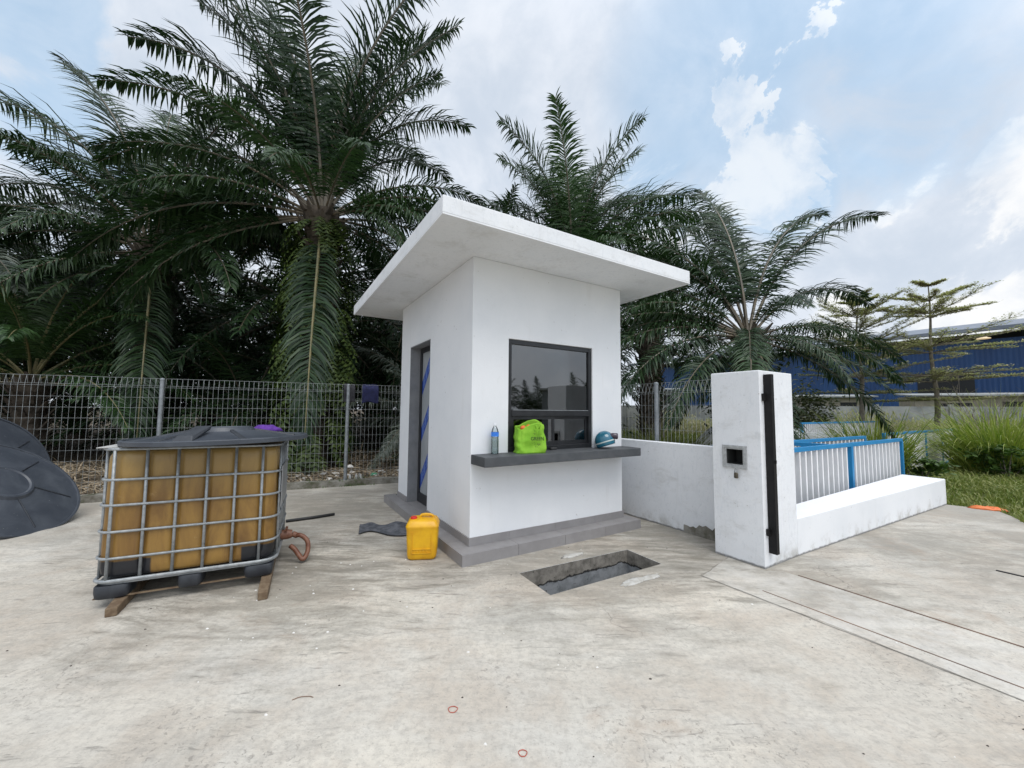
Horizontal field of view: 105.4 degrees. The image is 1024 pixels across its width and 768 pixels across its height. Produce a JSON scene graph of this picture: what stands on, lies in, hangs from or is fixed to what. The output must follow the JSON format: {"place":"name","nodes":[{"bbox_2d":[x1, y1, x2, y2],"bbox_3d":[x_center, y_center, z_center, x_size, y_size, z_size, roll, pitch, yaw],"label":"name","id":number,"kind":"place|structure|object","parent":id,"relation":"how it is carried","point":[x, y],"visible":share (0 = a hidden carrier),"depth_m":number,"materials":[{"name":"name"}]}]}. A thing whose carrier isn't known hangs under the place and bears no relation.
{"place":"outdoors","nodes":[
{"label":"outdoors","id":0,"kind":"place"},
{"bbox_2d":[0,483,1023,767],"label":"concrete yard","id":1,"kind":"structure","parent":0,"point":[738,677],"depth_m":2.26,"materials":[{"name":"concrete"}]},
{"bbox_2d":[0,418,50,460],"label":"tank lid","id":2,"kind":"object","parent":1,"relation":"on","point":[12,434],"visible":0.25,"depth_m":5.47,"materials":[{"name":"black plastic"}]},
{"bbox_2d":[0,444,79,538],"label":"tank lid","id":3,"kind":"object","parent":1,"relation":"on","point":[38,493],"visible":0.98,"depth_m":4.76,"materials":[{"name":"black plastic"}]},
{"bbox_2d":[104,579,150,617],"bbox_3d":[-3.027,1.607,3.178,0.074,0.068,1.090,2,-4,-27],"label":"timber bearer","id":4,"kind":"object","parent":1,"relation":"on","point":[116,606],"visible":0.41,"depth_m":2.79,"materials":[{"name":"brown wood"}]},
{"bbox_2d":[92,441,297,600],"bbox_3d":[-2.638,1.056,3.508,1.290,1.077,1.024,2,-4,-26],"label":"ibc tote","id":5,"kind":"object","parent":4,"relation":"on","point":[189,516],"visible":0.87,"depth_m":3.03,"materials":[{"name":"yellow plastic"}]},
{"bbox_2d":[97,444,129,447],"bbox_3d":[-2.956,0.499,3.343,0.560,0.005,0.880,2,-4,-26],"label":"plastic sheet","id":6,"kind":"object","parent":5,"relation":"on","point":[113,446],"visible":0.14,"depth_m":2.90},
{"bbox_2d":[117,426,307,447],"bbox_3d":[-2.515,0.424,3.398,1.300,0.138,1.300,-4,-5,38],"label":"tank lid","id":7,"kind":"object","parent":6,"relation":"on","point":[211,435],"visible":1,"depth_m":3.04,"materials":[{"name":"black plastic"}]},
{"bbox_2d":[254,425,282,430],"bbox_3d":[-2.355,0.424,3.758,0.235,0.068,0.127,0,-4,0],"label":"rag","id":8,"kind":"object","parent":7,"relation":"on","point":[270,427],"visible":0.78,"depth_m":3.73,"materials":[{"name":"purple fabric"}]},
{"bbox_2d":[288,533,310,560],"bbox_3d":[-2.020,1.548,3.710,0.184,0.238,0.125,0,-4,0],"label":"hose","id":9,"kind":"object","parent":5,"relation":"attached to","point":[295,550],"visible":1,"depth_m":3.69,"materials":[{"name":"rubber"}]},
{"bbox_2d":[101,475,374,499],"bbox_3d":[-6.038,1.731,6.166,11.984,0.169,0.445,2,-4,-24],"label":"moss","id":10,"kind":"object","parent":1,"relation":"on","point":[339,480],"visible":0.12,"depth_m":7.32,"materials":[{"name":"green plant"}]},
{"bbox_2d":[257,558,275,600],"bbox_3d":[-2.178,1.636,3.501,0.074,0.068,1.251,3,-4,-28],"label":"timber bearer","id":11,"kind":"object","parent":1,"relation":"on","point":[264,587],"visible":0.41,"depth_m":3.04,"materials":[{"name":"brown wood"}]},
{"bbox_2d":[286,513,334,521],"bbox_3d":[-2.638,1.754,5.119,0.581,0.035,0.055,3,-5,-37],"label":"black pipe","id":12,"kind":"object","parent":1,"relation":"on","point":[310,517],"visible":1,"depth_m":5.09,"materials":[{"name":"rubber"}]},
{"bbox_2d":[359,521,406,535],"bbox_3d":[-1.520,1.706,4.655,0.728,0.071,0.435,0,-4,0],"label":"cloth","id":13,"kind":"object","parent":1,"relation":"on","point":[396,528],"visible":0.85,"depth_m":4.64,"materials":[{"name":"fabric"}]},
{"bbox_2d":[406,513,439,559],"bbox_3d":[-0.885,1.496,3.873,0.320,0.418,0.256,1,-4,-7],"label":"jerrycan","id":14,"kind":"object","parent":1,"relation":"on","point":[422,531],"visible":1,"depth_m":3.76,"materials":[{"name":"yellow plastic"}]},
{"bbox_2d":[354,194,689,567],"bbox_3d":[-0.251,0.229,5.625,3.247,3.193,4.070,3,-5,-31],"label":"guard booth","id":15,"kind":"object","parent":1,"relation":"on","point":[510,322],"visible":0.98,"depth_m":4.40,"materials":[{"name":"white paint"}]},
{"bbox_2d":[417,346,429,505],"bbox_3d":[-1.145,0.521,5.451,0.045,2.345,0.858,3,-5,-31],"label":"door","id":16,"kind":"structure","parent":15,"relation":"in","point":[425,352],"depth_m":5.66,"materials":[{"name":"blue metal"}]},
{"bbox_2d":[491,424,498,453],"bbox_3d":[-0.175,0.558,3.978,0.080,0.307,0.080,0,-4,0],"label":"water bottle","id":17,"kind":"object","parent":15,"relation":"on","point":[494,443],"visible":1,"depth_m":3.95,"materials":[{"name":"clear plastic"}]},
{"bbox_2d":[513,419,546,453],"bbox_3d":[0.189,0.551,4.129,0.332,0.349,0.210,2,-4,-17],"label":"shopping bag","id":18,"kind":"object","parent":15,"relation":"on","point":[529,437],"visible":1,"depth_m":4.07,"materials":[{"name":"fabric"}]},
{"bbox_2d":[508,339,591,451],"bbox_3d":[0.455,0.143,4.522,1.204,1.214,0.064,3,-5,-31],"label":"window","id":19,"kind":"structure","parent":15,"relation":"in","point":[542,377],"depth_m":4.53,"materials":[{"name":"glass"}]},
{"bbox_2d":[595,431,617,447],"bbox_3d":[1.130,0.669,4.682,0.265,0.212,0.215,0,-4,8],"label":"helmet","id":20,"kind":"object","parent":15,"relation":"on","point":[604,438],"visible":1,"depth_m":4.61,"materials":[{"name":"blue plastic"}]},
{"bbox_2d":[561,552,582,558],"bbox_3d":[0.609,1.717,3.918,0.319,0.010,0.096,3,-5,-33],"label":"mortar patch","id":21,"kind":"object","parent":1,"relation":"on","point":[571,555],"visible":1,"depth_m":3.90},
{"bbox_2d":[520,550,660,594],"bbox_3d":[0.743,1.976,3.580,1.303,0.549,0.475,3,-4,-30],"label":"drain pit","id":22,"kind":"object","parent":1,"relation":"in","point":[552,580],"visible":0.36,"depth_m":3.82,"materials":[{"name":"concrete"}]},
{"bbox_2d":[620,577,642,585],"bbox_3d":[1.032,1.681,3.328,0.321,0.009,0.107,3,-4,-30],"label":"mortar patch","id":23,"kind":"object","parent":1,"relation":"on","point":[633,581],"visible":1,"depth_m":3.31,"materials":[{"name":"concrete"}]},
{"bbox_2d":[642,573,659,580],"bbox_3d":[1.208,1.688,3.417,0.266,0.009,0.088,3,-5,-32],"label":"mortar patch","id":24,"kind":"object","parent":1,"relation":"on","point":[649,577],"visible":1,"depth_m":3.41,"materials":[{"name":"concrete"}]},
{"bbox_2d":[621,379,711,445],"bbox_3d":[1.315,1.000,6.591,0.175,1.910,5.044,3,-5,-31],"label":"fence","id":25,"kind":"object","parent":1,"relation":"on","point":[656,407],"visible":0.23,"depth_m":5.38,"materials":[{"name":"metal"}]},
{"bbox_2d":[621,438,714,540],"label":"side wall","id":26,"kind":"structure","parent":1,"relation":"on","point":[669,484],"depth_m":4.89,"materials":[{"name":"paint"}]},
{"bbox_2d":[711,370,797,568],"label":"gate pillar","id":27,"kind":"structure","parent":1,"relation":"on","point":[755,511],"depth_m":3.84,"materials":[{"name":"paint"}]},
{"bbox_2d":[701,557,1023,700],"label":"slab joint","id":28,"kind":"object","parent":1,"relation":"on","point":[862,637],"visible":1,"depth_m":2.50,"materials":[{"name":"concrete"}]},
{"bbox_2d":[703,558,1023,699],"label":"track strip","id":29,"kind":"object","parent":1,"relation":"on","point":[992,657],"visible":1,"depth_m":2.66,"materials":[{"name":"concrete"}]},
{"bbox_2d":[796,474,946,555],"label":"wall","id":30,"kind":"structure","parent":1,"relation":"on","point":[828,520],"depth_m":4.87,"materials":[{"name":"white paint"}]},
{"bbox_2d":[762,590,1023,688],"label":"gate track","id":31,"kind":"structure","parent":1,"relation":"on","point":[901,642],"depth_m":2.45,"materials":[{"name":"metal"}]},
{"bbox_2d":[798,575,1023,647],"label":"gate track","id":32,"kind":"structure","parent":1,"relation":"on","point":[916,613],"depth_m":2.83,"materials":[{"name":"metal"}]},
{"bbox_2d":[966,505,1008,511],"bbox_3d":[7.261,1.890,5.958,0.447,0.053,0.171,-3,-5,38],"label":"orange cover","id":33,"kind":"object","parent":1,"relation":"on","point":[989,508],"visible":0.93,"depth_m":5.93,"materials":[{"name":"plastic"}]},
{"bbox_2d":[996,570,1023,576],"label":"gate track","id":34,"kind":"structure","parent":1,"relation":"on","point":[1010,573],"depth_m":3.55,"materials":[{"name":"black metal"}]},
{"bbox_2d":[0,0,1023,572],"label":"sky","id":35,"kind":"structure","parent":0,"point":[911,110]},
{"bbox_2d":[6,538,1023,756],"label":"pebbles","id":36,"kind":"object","parent":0,"point":[559,653],"visible":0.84,"depth_m":2.12,"materials":[{"name":"grey"}]},
{"bbox_2d":[46,407,1022,519],"bbox_3d":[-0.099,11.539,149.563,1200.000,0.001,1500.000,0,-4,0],"label":"ground","id":37,"kind":"structure","parent":0,"point":[82,456],"depth_m":11.30,"materials":[{"name":"brown soil"}]},
{"bbox_2d":[0,232,111,414],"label":"oil palm","id":38,"kind":"object","parent":37,"relation":"on","point":[20,363],"depth_m":19.77,"materials":[{"name":"green plant"}]},
{"bbox_2d":[0,185,131,387],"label":"oil palm","id":39,"kind":"object","parent":37,"relation":"on","point":[11,259],"visible":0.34,"depth_m":10.97,"materials":[{"name":"green plant"}]},
{"bbox_2d":[0,294,185,445],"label":"oil palm","id":40,"kind":"object","parent":37,"relation":"on","point":[60,439],"visible":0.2,"depth_m":12.01,"materials":[{"name":"green plant"}]},
{"bbox_2d":[1,237,192,438],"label":"oil palm","id":41,"kind":"object","parent":37,"relation":"on","point":[76,435],"visible":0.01,"depth_m":18.25,"materials":[{"name":"green plant"}]},
{"bbox_2d":[0,249,213,453],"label":"oil palm","id":42,"kind":"object","parent":37,"relation":"on","point":[28,339],"visible":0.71,"depth_m":10.11,"materials":[{"name":"green plant"}]},
{"bbox_2d":[0,198,214,435],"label":"oil palm","id":43,"kind":"object","parent":37,"relation":"on","point":[33,252],"visible":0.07,"depth_m":14.32,"materials":[{"name":"green plant"}]},
{"bbox_2d":[0,154,278,429],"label":"oil palm","id":44,"kind":"object","parent":37,"relation":"on","point":[66,286],"visible":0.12,"depth_m":13.36,"materials":[{"name":"green plant"}]},
{"bbox_2d":[46,322,281,453],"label":"oil palm","id":45,"kind":"object","parent":37,"relation":"on","point":[199,375],"visible":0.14,"depth_m":12.82,"materials":[{"name":"green plant"}]},
{"bbox_2d":[70,243,275,403],"bbox_3d":[-15.433,-2.286,20.745,9.830,10.179,11.065,0,-4,0],"label":"oil palm","id":46,"kind":"object","parent":37,"relation":"on","point":[232,301],"visible":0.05,"depth_m":19.56,"materials":[{"name":"green plant"}]},
{"bbox_2d":[0,49,357,453],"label":"oil palm","id":47,"kind":"object","parent":37,"relation":"on","point":[156,306],"visible":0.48,"depth_m":10.72,"materials":[{"name":"green plant"}]},
{"bbox_2d":[86,342,279,432],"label":"oil palm","id":48,"kind":"object","parent":37,"relation":"on","point":[99,424],"visible":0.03,"depth_m":15.94,"materials":[{"name":"green plant"}]},
{"bbox_2d":[135,391,232,437],"bbox_3d":[-8.653,1.158,10.262,2.927,1.980,1.930,0,-4,0],"label":"shrub","id":49,"kind":"object","parent":37,"relation":"on","point":[201,423],"visible":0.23,"depth_m":10.31,"materials":[{"name":"green plant"}]},
{"bbox_2d":[42,329,383,459],"bbox_3d":[-8.124,0.865,12.109,7.662,5.218,7.916,-2,-4,29],"label":"oil palm","id":50,"kind":"object","parent":37,"relation":"on","point":[236,376],"visible":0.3,"depth_m":10.89,"materials":[{"name":"green plant"}]},
{"bbox_2d":[53,446,398,494],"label":"dead fronds","id":51,"kind":"object","parent":37,"relation":"on","point":[78,466],"visible":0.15,"depth_m":8.62,"materials":[{"name":"brown plant"}]},
{"bbox_2d":[80,476,398,502],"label":"kerb","id":52,"kind":"structure","parent":37,"relation":"on","point":[91,498],"depth_m":7.21,"materials":[{"name":"concrete"}]},
{"bbox_2d":[0,373,400,492],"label":"fence","id":53,"kind":"object","parent":52,"relation":"on","point":[161,408],"visible":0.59,"depth_m":6.55,"materials":[{"name":"metal"}]},
{"bbox_2d":[343,383,354,402],"bbox_3d":[-3.166,0.182,7.589,0.207,0.382,0.168,2,-4,-23],"label":"hanging cloth","id":54,"kind":"object","parent":53,"relation":"hanging from","point":[352,392],"visible":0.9,"depth_m":7.53,"materials":[{"name":"fabric"}]},
{"bbox_2d":[362,384,378,403],"bbox_3d":[-2.814,0.199,7.741,0.310,0.388,0.170,2,-4,-24],"label":"hanging cloth","id":55,"kind":"object","parent":53,"relation":"hanging from","point":[370,392],"visible":1,"depth_m":7.68,"materials":[{"name":"fabric"}]},
{"bbox_2d":[73,171,407,441],"bbox_3d":[-7.537,-1.905,14.169,9.979,8.672,10.920,0,-4,0],"label":"oil palm","id":56,"kind":"object","parent":37,"relation":"on","point":[252,312],"visible":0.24,"depth_m":12.41,"materials":[{"name":"green plant"}]},
{"bbox_2d":[86,469,398,493],"bbox_3d":[-5.688,1.872,7.262,10.801,0.040,1.521,2,-4,-24],"label":"rubble","id":57,"kind":"object","parent":37,"relation":"on","point":[329,478],"visible":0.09,"depth_m":8.53,"materials":[{"name":"white"}]},
{"bbox_2d":[225,371,294,443],"bbox_3d":[-6.513,0.910,10.569,2.677,2.530,2.295,0,-4,0],"label":"shrub","id":58,"kind":"object","parent":37,"relation":"on","point":[260,400],"visible":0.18,"depth_m":10.33,"materials":[{"name":"green plant"}]},
{"bbox_2d":[63,0,490,474],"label":"oil palm","id":59,"kind":"object","parent":37,"relation":"on","point":[322,156],"visible":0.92,"depth_m":9.47,"materials":[{"name":"green plant"}]},
{"bbox_2d":[162,290,399,451],"bbox_3d":[-7.131,0.108,13.309,7.741,5.394,7.754,0,-4,0],"label":"oil palm","id":60,"kind":"object","parent":37,"relation":"on","point":[185,420],"visible":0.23,"depth_m":11.70,"materials":[{"name":"green plant"}]},
{"bbox_2d":[175,241,401,418],"bbox_3d":[-10.400,-1.891,18.599,9.752,9.189,10.659,3,-5,-31],"label":"oil palm","id":61,"kind":"object","parent":37,"relation":"on","point":[263,317],"visible":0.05,"depth_m":17.10,"materials":[{"name":"green plant"}]},
{"bbox_2d":[189,328,393,443],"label":"oil palm","id":62,"kind":"object","parent":37,"relation":"on","point":[275,333],"visible":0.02,"depth_m":15.44,"materials":[{"name":"green plant"}]},
{"bbox_2d":[216,274,378,415],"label":"oil palm","id":63,"kind":"object","parent":37,"relation":"on","point":[266,317],"depth_m":21.41,"materials":[{"name":"green plant"}]},
{"bbox_2d":[0,318,635,445],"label":"undergrowth","id":64,"kind":"object","parent":37,"relation":"on","point":[377,347],"visible":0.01,"depth_m":16.20,"materials":[{"name":"green plant"}]},
{"bbox_2d":[249,330,401,453],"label":"oil palm","id":65,"kind":"object","parent":37,"relation":"on","point":[376,433],"visible":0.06,"depth_m":15.37,"materials":[{"name":"green plant"}]},
{"bbox_2d":[279,234,402,414],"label":"oil palm","id":66,"kind":"object","parent":37,"relation":"on","point":[394,384],"visible":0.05,"depth_m":15.40,"materials":[{"name":"green plant"}]},
{"bbox_2d":[331,324,401,465],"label":"oil palm","id":67,"kind":"object","parent":37,"relation":"on","point":[380,344],"visible":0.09,"depth_m":12.35,"materials":[{"name":"green plant"}]},
{"bbox_2d":[334,343,401,471],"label":"oil palm","id":68,"kind":"object","parent":37,"relation":"on","point":[393,440],"visible":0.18,"depth_m":10.31,"materials":[{"name":"green plant"}]},
{"bbox_2d":[346,237,401,435],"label":"oil palm","id":69,"kind":"object","parent":37,"relation":"on","point":[377,330],"visible":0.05,"depth_m":20.00,"materials":[{"name":"green plant"}]},
{"bbox_2d":[354,383,400,459],"bbox_3d":[-3.574,1.099,11.552,2.346,2.402,1.858,2,-4,-18],"label":"shrub","id":70,"kind":"object","parent":37,"relation":"on","point":[384,429],"visible":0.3,"depth_m":11.45,"materials":[{"name":"green plant"}]},
{"bbox_2d":[341,181,623,392],"bbox_3d":[-1.514,-2.195,15.768,10.683,9.568,10.526,2,-4,-27],"label":"oil palm","id":71,"kind":"object","parent":37,"relation":"on","point":[508,196],"visible":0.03,"depth_m":13.86,"materials":[{"name":"green plant"}]},
{"bbox_2d":[469,85,739,301],"bbox_3d":[2.284,-3.440,13.605,10.133,11.827,8.367,-2,-4,30],"label":"oil palm","id":72,"kind":"object","parent":37,"relation":"on","point":[566,208],"visible":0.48,"depth_m":13.17,"materials":[{"name":"green plant"}]},
{"bbox_2d":[621,365,643,438],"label":"oil palm","id":73,"kind":"object","parent":37,"relation":"on","point":[626,368],"visible":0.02,"depth_m":13.02,"materials":[{"name":"green plant"}]},
{"bbox_2d":[620,317,665,401],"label":"oil palm","id":74,"kind":"object","parent":37,"relation":"on","point":[629,365],"depth_m":17.57,"materials":[{"name":"green plant"}]},
{"bbox_2d":[620,301,674,401],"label":"oil palm","id":75,"kind":"object","parent":37,"relation":"on","point":[627,380],"visible":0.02,"depth_m":21.31,"materials":[{"name":"green plant"}]},
{"bbox_2d":[636,388,682,405],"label":"shed","id":76,"kind":"structure","parent":37,"relation":"on","point":[668,393],"depth_m":32.20,"materials":[{"name":"metal"}]},
{"bbox_2d":[664,395,671,405],"bbox_3d":[12.882,2.321,32.148,0.640,2.800,0.019,-1,-4,20],"label":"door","id":77,"kind":"structure","parent":76,"relation":"in","point":[667,396],"depth_m":32.21,"materials":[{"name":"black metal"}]},
{"bbox_2d":[622,420,712,444],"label":"tall grass","id":78,"kind":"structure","parent":37,"relation":"on","point":[677,441],"depth_m":11.61,"materials":[{"name":"plant"}]},
{"bbox_2d":[620,228,750,439],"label":"oil palm","id":79,"kind":"object","parent":37,"relation":"on","point":[645,399],"visible":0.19,"depth_m":16.59,"materials":[{"name":"green plant"}]},
{"bbox_2d":[620,236,757,438],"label":"oil palm","id":80,"kind":"object","parent":37,"relation":"on","point":[685,287],"visible":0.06,"depth_m":20.20,"materials":[{"name":"green plant"}]},
{"bbox_2d":[588,188,906,439],"bbox_3d":[5.582,-1.819,9.984,7.811,8.686,6.146,4,-5,-42],"label":"oil palm","id":81,"kind":"object","parent":37,"relation":"on","point":[750,340],"visible":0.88,"depth_m":9.54,"materials":[{"name":"green plant"}]},
{"bbox_2d":[701,345,800,433],"bbox_3d":[6.180,0.411,10.579,2.852,3.610,2.023,0,-4,0],"label":"dark bush","id":82,"kind":"object","parent":37,"relation":"on","point":[777,368],"visible":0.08,"depth_m":10.16,"materials":[{"name":"green plant"}]},
{"bbox_2d":[695,428,845,445],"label":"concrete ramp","id":83,"kind":"structure","parent":37,"relation":"on","point":[707,441],"depth_m":12.84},
{"bbox_2d":[712,436,866,446],"bbox_3d":[4.892,1.457,6.507,5.021,1.050,0.072,3,-4,-30],"label":"railing","id":84,"kind":"object","parent":37,"relation":"on","point":[835,440],"visible":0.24,"depth_m":7.10,"materials":[{"name":"metal"}]},
{"bbox_2d":[791,365,823,428],"bbox_3d":[12.508,0.984,17.931,4.460,3.653,2.137,0,-4,0],"label":"thicket","id":85,"kind":"object","parent":37,"relation":"on","point":[802,404],"visible":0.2,"depth_m":18.02,"materials":[{"name":"green plant"}]},
{"bbox_2d":[794,442,826,446],"bbox_3d":[4.403,1.408,5.852,0.072,1.050,0.603,3,-5,-37],"label":"railing","id":86,"kind":"object","parent":37,"relation":"on","point":[801,444],"visible":0.17,"depth_m":5.85,"materials":[{"name":"metal"}]},
{"bbox_2d":[792,387,846,428],"bbox_3d":[14.593,1.448,19.197,3.380,2.849,2.130,0,-4,9],"label":"thicket","id":87,"kind":"object","parent":37,"relation":"on","point":[820,400],"visible":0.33,"depth_m":19.03,"materials":[{"name":"green plant"}]},
{"bbox_2d":[621,429,1023,522],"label":"grass","id":88,"kind":"structure","parent":37,"relation":"on","point":[1012,491],"depth_m":7.41,"materials":[{"name":"plant"}]},
{"bbox_2d":[621,404,1023,431],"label":"boundary wall","id":89,"kind":"structure","parent":37,"relation":"on","point":[629,422],"depth_m":22.68,"materials":[{"name":"concrete"}]},
{"bbox_2d":[628,409,1019,436],"bbox_3d":[17.224,2.179,21.715,21.132,1.759,3.046,-1,-4,24],"label":"scrub","id":90,"kind":"object","parent":37,"relation":"on","point":[692,424],"visible":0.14,"depth_m":21.02,"materials":[{"name":"green plant"}]},
{"bbox_2d":[630,318,1023,405],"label":"warehouse","id":91,"kind":"structure","parent":37,"relation":"on","point":[1010,356],"depth_m":35.96,"materials":[{"name":"metal"}]},
{"bbox_2d":[793,394,878,405],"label":"shed","id":92,"kind":"structure","parent":37,"relation":"on","point":[842,400],"depth_m":31.20,"materials":[{"name":"concrete"}]},
{"bbox_2d":[840,402,855,405],"bbox_3d":[26.772,2.613,30.977,1.000,2.300,0.019,-1,-4,24],"label":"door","id":93,"kind":"structure","parent":92,"relation":"in","point":[841,403],"depth_m":31.05,"materials":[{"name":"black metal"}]},
{"bbox_2d":[800,421,877,440],"bbox_3d":[12.723,2.030,14.935,7.000,1.170,0.072,3,-5,-31],"label":"railing","id":94,"kind":"object","parent":37,"relation":"on","point":[809,425],"visible":0.32,"depth_m":14.52,"materials":[{"name":"metal"}]},
{"bbox_2d":[794,438,904,503],"bbox_3d":[4.925,1.407,5.764,5.100,1.050,0.072,3,-5,-31],"label":"railing","id":95,"kind":"object","parent":37,"relation":"on","point":[824,470],"visible":0.53,"depth_m":5.74,"materials":[{"name":"metal"}]},
{"bbox_2d":[793,287,962,420],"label":"tiered tree","id":96,"kind":"object","parent":37,"relation":"on","point":[859,312],"visible":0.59,"depth_m":16.26,"materials":[{"name":"green plant"}]},
{"bbox_2d":[802,401,990,474],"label":"tall grass","id":97,"kind":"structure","parent":37,"relation":"on","point":[909,446],"depth_m":8.66,"materials":[{"name":"plant"}]},
{"bbox_2d":[882,429,956,466],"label":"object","id":98,"kind":"object","parent":37,"relation":"on","point":[926,447],"visible":0.14,"depth_m":10.63,"materials":[{"name":"plant"}]},
{"bbox_2d":[824,278,1023,429],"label":"tiered tree","id":99,"kind":"object","parent":37,"relation":"on","point":[936,374],"visible":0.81,"depth_m":15.87,"materials":[{"name":"green plant"}]},
{"bbox_2d":[904,455,958,476],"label":"weed bush","id":100,"kind":"object","parent":37,"relation":"on","point":[930,465],"visible":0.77,"depth_m":8.23,"materials":[{"name":"green plant"}]},
{"bbox_2d":[893,392,1023,406],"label":"shed","id":101,"kind":"structure","parent":37,"relation":"on","point":[953,395],"depth_m":28.28,"materials":[{"name":"concrete"}]},
{"bbox_2d":[940,403,971,406],"bbox_3d":[32.399,2.013,28.417,1.650,1.250,0.019,-2,-4,28],"label":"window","id":102,"kind":"structure","parent":101,"relation":"in","point":[967,404],"depth_m":28.38,"materials":[{"name":"grey glass"}]},
{"bbox_2d":[1003,402,1023,406],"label":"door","id":103,"kind":"structure","parent":101,"relation":"in","point":[1019,403],"depth_m":27.12,"materials":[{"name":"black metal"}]},
{"bbox_2d":[902,378,1023,473],"bbox_3d":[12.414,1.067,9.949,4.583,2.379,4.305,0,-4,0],"label":"tall grass","id":104,"kind":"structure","parent":37,"relation":"on","point":[994,434],"depth_m":9.85,"materials":[{"name":"plant"}]},
{"bbox_2d":[956,442,1023,479],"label":"weed bush","id":105,"kind":"object","parent":37,"relation":"on","point":[993,460],"visible":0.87,"depth_m":9.23,"materials":[{"name":"green plant"}]},
{"bbox_2d":[198,559,954,756],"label":"paint flakes","id":106,"kind":"object","parent":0,"point":[266,714],"visible":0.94,"depth_m":2.52,"materials":[{"name":"white"}]},
{"bbox_2d":[621,428,652,439],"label":"tall grass","id":107,"kind":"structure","parent":0,"point":[630,435],"depth_m":11.14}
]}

